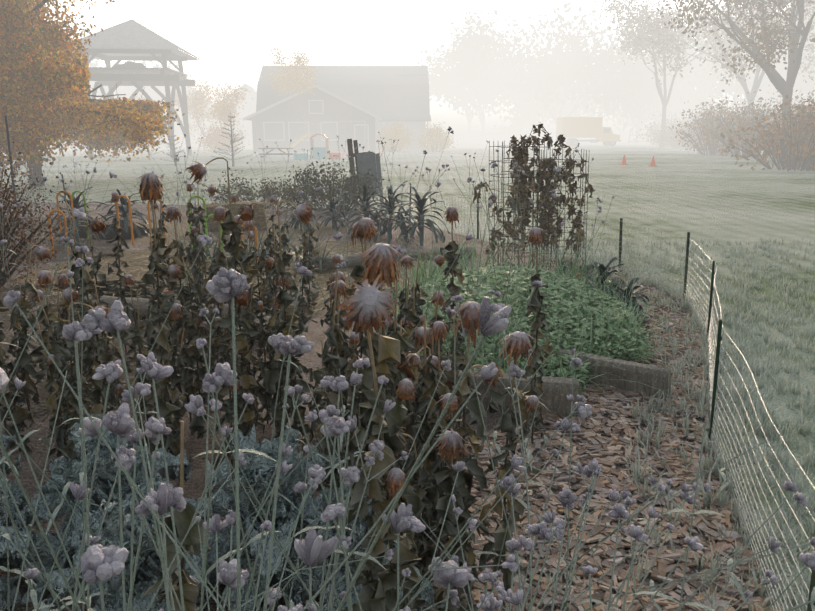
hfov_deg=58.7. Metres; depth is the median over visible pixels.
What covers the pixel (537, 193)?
wire tomato cages
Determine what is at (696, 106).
hedgerow bush
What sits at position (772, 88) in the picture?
tree
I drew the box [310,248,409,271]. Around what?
bed log
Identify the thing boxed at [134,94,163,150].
orange tree
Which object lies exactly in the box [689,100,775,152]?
hedgerow bush
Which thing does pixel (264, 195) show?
fence weeds
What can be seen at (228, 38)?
sky
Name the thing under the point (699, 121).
hedgerow bush
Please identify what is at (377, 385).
zinnia stems
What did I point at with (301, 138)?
swingset slide
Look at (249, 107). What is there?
barn walls
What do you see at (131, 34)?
tower metal roof
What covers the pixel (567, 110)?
tree
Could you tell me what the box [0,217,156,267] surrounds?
bed soil
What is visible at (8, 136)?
fence post
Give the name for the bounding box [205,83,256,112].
barn roof
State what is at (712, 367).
fence wire
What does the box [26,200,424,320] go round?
straw strands
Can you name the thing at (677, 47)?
tree
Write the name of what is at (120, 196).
orange hoops
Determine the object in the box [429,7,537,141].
tree
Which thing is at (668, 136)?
hedgerow bush
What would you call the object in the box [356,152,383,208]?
bin
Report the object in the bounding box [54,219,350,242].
bed straw
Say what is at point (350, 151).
wood corner post
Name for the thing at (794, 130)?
hedgerow bush
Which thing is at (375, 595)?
dead zinnia leaves
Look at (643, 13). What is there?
tree
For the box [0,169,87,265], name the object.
brown asparagus fern
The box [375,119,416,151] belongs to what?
yellow shrub
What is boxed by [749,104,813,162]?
hedgerow bush
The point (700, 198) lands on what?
field ground
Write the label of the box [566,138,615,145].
truck tyres
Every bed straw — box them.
[9,240,442,335]
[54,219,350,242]
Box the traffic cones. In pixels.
[619,155,655,165]
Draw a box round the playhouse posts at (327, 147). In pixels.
[310,139,328,159]
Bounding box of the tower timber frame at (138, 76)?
[78,49,194,157]
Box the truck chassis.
[555,139,620,143]
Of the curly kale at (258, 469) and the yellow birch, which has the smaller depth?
the curly kale at (258, 469)
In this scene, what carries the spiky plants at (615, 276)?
on the garden mulch
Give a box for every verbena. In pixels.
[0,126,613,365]
[0,207,814,610]
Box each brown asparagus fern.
[0,106,99,291]
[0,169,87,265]
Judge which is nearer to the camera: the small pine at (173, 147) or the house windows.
the small pine at (173, 147)
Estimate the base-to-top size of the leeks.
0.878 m
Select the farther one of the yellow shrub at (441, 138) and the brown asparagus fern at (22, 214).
the yellow shrub at (441, 138)
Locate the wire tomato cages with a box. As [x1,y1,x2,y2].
[489,141,588,274]
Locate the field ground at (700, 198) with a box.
[0,132,814,610]
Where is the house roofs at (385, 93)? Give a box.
[247,66,430,121]
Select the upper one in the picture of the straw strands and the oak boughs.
the oak boughs
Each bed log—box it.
[83,295,228,320]
[254,282,318,342]
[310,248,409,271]
[408,246,475,259]
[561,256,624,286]
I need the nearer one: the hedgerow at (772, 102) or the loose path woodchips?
the loose path woodchips
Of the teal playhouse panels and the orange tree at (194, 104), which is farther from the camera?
the orange tree at (194, 104)
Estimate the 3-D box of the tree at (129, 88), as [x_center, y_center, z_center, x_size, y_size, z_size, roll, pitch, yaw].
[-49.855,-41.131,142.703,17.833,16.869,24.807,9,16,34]
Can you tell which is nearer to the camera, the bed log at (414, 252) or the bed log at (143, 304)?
the bed log at (143, 304)
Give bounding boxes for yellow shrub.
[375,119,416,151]
[414,119,457,151]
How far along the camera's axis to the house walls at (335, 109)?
58.51 m
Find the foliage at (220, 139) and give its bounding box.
[194,119,248,152]
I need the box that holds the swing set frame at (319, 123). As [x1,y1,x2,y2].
[303,121,369,151]
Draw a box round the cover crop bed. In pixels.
[373,221,700,419]
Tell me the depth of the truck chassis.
81.71 m
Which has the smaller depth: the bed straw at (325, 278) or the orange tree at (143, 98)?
the bed straw at (325, 278)
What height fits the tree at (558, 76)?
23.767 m
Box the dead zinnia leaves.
[0,200,552,610]
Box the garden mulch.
[0,202,763,610]
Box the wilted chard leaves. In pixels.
[557,262,624,315]
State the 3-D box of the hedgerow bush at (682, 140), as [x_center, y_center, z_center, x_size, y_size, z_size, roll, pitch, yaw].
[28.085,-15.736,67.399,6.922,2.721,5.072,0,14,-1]
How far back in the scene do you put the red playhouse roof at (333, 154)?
43.32 m
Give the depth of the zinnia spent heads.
2.80 m
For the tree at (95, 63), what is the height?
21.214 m
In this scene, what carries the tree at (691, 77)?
on the field ground at (700, 198)
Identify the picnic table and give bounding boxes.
[258,148,293,162]
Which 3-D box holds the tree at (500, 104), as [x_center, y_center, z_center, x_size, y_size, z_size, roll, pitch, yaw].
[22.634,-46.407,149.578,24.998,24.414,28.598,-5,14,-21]
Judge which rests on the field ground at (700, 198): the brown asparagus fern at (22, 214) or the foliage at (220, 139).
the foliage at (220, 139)
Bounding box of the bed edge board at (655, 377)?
[539,346,670,400]
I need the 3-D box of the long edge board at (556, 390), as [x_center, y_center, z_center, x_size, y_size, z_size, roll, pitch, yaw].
[0.374,0.518,4.331,1.253,0.282,0.136,3,14,13]
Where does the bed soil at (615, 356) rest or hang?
on the garden mulch
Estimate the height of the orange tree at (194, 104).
6.362 m
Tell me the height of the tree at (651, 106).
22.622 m
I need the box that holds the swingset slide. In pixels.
[279,132,310,151]
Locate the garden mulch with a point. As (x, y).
(194, 484)
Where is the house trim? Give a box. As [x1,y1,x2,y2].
[243,84,427,150]
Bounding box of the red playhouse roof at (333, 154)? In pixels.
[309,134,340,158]
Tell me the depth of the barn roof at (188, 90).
96.04 m
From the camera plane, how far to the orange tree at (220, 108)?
59.62 m
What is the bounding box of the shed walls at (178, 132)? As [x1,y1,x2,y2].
[121,123,183,147]
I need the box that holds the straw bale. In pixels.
[203,201,266,231]
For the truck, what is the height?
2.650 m
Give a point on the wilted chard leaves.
(578, 275)
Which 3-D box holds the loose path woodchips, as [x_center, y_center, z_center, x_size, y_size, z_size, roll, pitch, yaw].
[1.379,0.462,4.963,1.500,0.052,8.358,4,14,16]
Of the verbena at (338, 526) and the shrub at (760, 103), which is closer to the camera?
the verbena at (338, 526)
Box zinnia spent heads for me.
[29,161,547,593]
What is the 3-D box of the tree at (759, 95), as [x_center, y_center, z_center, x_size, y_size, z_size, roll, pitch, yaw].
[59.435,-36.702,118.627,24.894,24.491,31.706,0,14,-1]
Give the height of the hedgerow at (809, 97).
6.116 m
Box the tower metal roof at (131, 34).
[69,19,199,59]
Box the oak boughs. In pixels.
[12,0,179,161]
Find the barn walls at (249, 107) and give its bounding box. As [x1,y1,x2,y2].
[209,86,256,145]
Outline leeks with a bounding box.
[167,214,352,272]
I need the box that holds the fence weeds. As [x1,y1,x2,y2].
[204,167,328,210]
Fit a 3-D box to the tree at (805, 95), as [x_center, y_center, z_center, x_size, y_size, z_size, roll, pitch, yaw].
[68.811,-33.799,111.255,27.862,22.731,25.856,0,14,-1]
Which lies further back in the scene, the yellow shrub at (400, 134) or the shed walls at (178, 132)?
the shed walls at (178, 132)
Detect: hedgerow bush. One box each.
[632,111,698,146]
[654,119,690,148]
[669,100,757,154]
[671,101,769,152]
[672,129,696,147]
[674,96,741,149]
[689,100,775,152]
[697,85,813,155]
[717,90,814,170]
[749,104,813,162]
[750,115,794,160]
[753,102,814,167]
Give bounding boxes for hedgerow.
[686,89,758,117]
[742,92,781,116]
[756,89,813,129]
[772,79,814,121]
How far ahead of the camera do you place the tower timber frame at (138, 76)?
45.39 m
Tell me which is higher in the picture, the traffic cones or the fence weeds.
the traffic cones
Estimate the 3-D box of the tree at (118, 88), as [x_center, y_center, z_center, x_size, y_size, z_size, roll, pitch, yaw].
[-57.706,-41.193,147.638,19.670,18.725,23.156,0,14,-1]
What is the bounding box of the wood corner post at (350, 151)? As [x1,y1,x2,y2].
[340,139,371,209]
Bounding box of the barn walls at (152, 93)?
[126,86,209,144]
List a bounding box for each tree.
[0,0,184,186]
[61,23,108,136]
[68,63,125,138]
[91,61,191,98]
[93,61,139,99]
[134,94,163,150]
[170,77,217,149]
[205,80,252,130]
[416,10,534,138]
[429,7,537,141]
[445,18,600,136]
[480,2,643,136]
[484,11,615,139]
[555,3,724,129]
[564,10,697,142]
[594,0,758,147]
[632,0,814,117]
[646,3,770,127]
[648,0,814,123]
[685,0,814,110]
[720,9,814,111]
[743,0,814,103]
[774,83,814,120]
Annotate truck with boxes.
[556,117,619,140]
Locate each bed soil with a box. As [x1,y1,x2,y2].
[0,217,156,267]
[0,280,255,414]
[389,270,660,418]
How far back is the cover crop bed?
5.58 m
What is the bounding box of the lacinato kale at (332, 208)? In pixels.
[43,181,648,320]
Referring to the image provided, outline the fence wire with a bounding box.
[0,175,814,610]
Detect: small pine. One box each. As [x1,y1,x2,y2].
[137,135,161,159]
[160,135,185,165]
[213,112,253,166]
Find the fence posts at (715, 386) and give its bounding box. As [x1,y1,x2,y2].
[61,174,814,610]
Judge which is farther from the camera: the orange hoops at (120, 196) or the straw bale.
the straw bale
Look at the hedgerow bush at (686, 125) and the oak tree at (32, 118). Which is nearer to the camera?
the oak tree at (32, 118)
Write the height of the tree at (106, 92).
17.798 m
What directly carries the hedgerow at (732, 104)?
on the field ground at (700, 198)
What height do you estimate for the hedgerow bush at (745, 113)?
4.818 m
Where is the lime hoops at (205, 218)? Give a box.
[72,190,223,258]
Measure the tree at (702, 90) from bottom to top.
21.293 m
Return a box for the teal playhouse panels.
[294,147,325,159]
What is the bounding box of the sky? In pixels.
[40,0,806,131]
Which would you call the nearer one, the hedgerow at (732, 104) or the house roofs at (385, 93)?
the house roofs at (385, 93)
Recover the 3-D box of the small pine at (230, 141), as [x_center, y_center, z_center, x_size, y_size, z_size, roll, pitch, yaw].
[-8.328,-7.862,34.356,2.010,2.500,1.919,0,14,-1]
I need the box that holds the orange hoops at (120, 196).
[48,190,258,262]
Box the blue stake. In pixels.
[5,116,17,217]
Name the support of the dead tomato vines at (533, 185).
on the bed soil at (615, 356)
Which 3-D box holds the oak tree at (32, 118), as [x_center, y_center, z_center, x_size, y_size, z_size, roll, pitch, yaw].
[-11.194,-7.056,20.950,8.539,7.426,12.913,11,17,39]
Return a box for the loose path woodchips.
[431,270,782,610]
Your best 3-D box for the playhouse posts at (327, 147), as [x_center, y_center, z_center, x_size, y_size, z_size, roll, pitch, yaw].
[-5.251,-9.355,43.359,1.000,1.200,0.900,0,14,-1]
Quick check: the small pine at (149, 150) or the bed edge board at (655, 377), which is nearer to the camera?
the bed edge board at (655, 377)
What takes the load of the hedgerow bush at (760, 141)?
on the field ground at (700, 198)
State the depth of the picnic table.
39.05 m
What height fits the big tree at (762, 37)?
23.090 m
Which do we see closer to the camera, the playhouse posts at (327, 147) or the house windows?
the playhouse posts at (327, 147)
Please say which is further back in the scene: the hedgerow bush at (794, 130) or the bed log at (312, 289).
the hedgerow bush at (794, 130)
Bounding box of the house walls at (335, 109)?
[252,76,425,151]
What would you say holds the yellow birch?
on the field ground at (700, 198)
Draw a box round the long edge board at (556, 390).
[395,369,578,417]
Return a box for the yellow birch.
[261,42,320,152]
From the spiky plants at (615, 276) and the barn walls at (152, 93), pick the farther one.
the barn walls at (152, 93)
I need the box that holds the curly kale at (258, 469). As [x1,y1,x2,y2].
[0,414,444,610]
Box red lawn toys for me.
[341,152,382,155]
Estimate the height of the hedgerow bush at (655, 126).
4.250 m
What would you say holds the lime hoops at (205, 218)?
on the bed straw at (325, 278)
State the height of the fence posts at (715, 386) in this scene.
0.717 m
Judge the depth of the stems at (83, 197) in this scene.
6.64 m
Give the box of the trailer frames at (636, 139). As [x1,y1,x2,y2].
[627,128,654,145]
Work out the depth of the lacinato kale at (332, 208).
11.10 m
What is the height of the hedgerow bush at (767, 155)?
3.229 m
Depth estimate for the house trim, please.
58.05 m
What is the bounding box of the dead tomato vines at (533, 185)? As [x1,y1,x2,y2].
[473,123,594,272]
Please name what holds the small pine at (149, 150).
on the field ground at (700, 198)
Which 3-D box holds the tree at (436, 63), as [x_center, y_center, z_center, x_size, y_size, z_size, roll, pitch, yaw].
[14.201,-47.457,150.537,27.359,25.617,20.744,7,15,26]
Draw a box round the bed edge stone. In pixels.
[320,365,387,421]
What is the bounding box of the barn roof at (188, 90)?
[125,86,214,109]
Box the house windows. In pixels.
[264,101,419,151]
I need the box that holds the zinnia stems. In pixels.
[0,157,537,609]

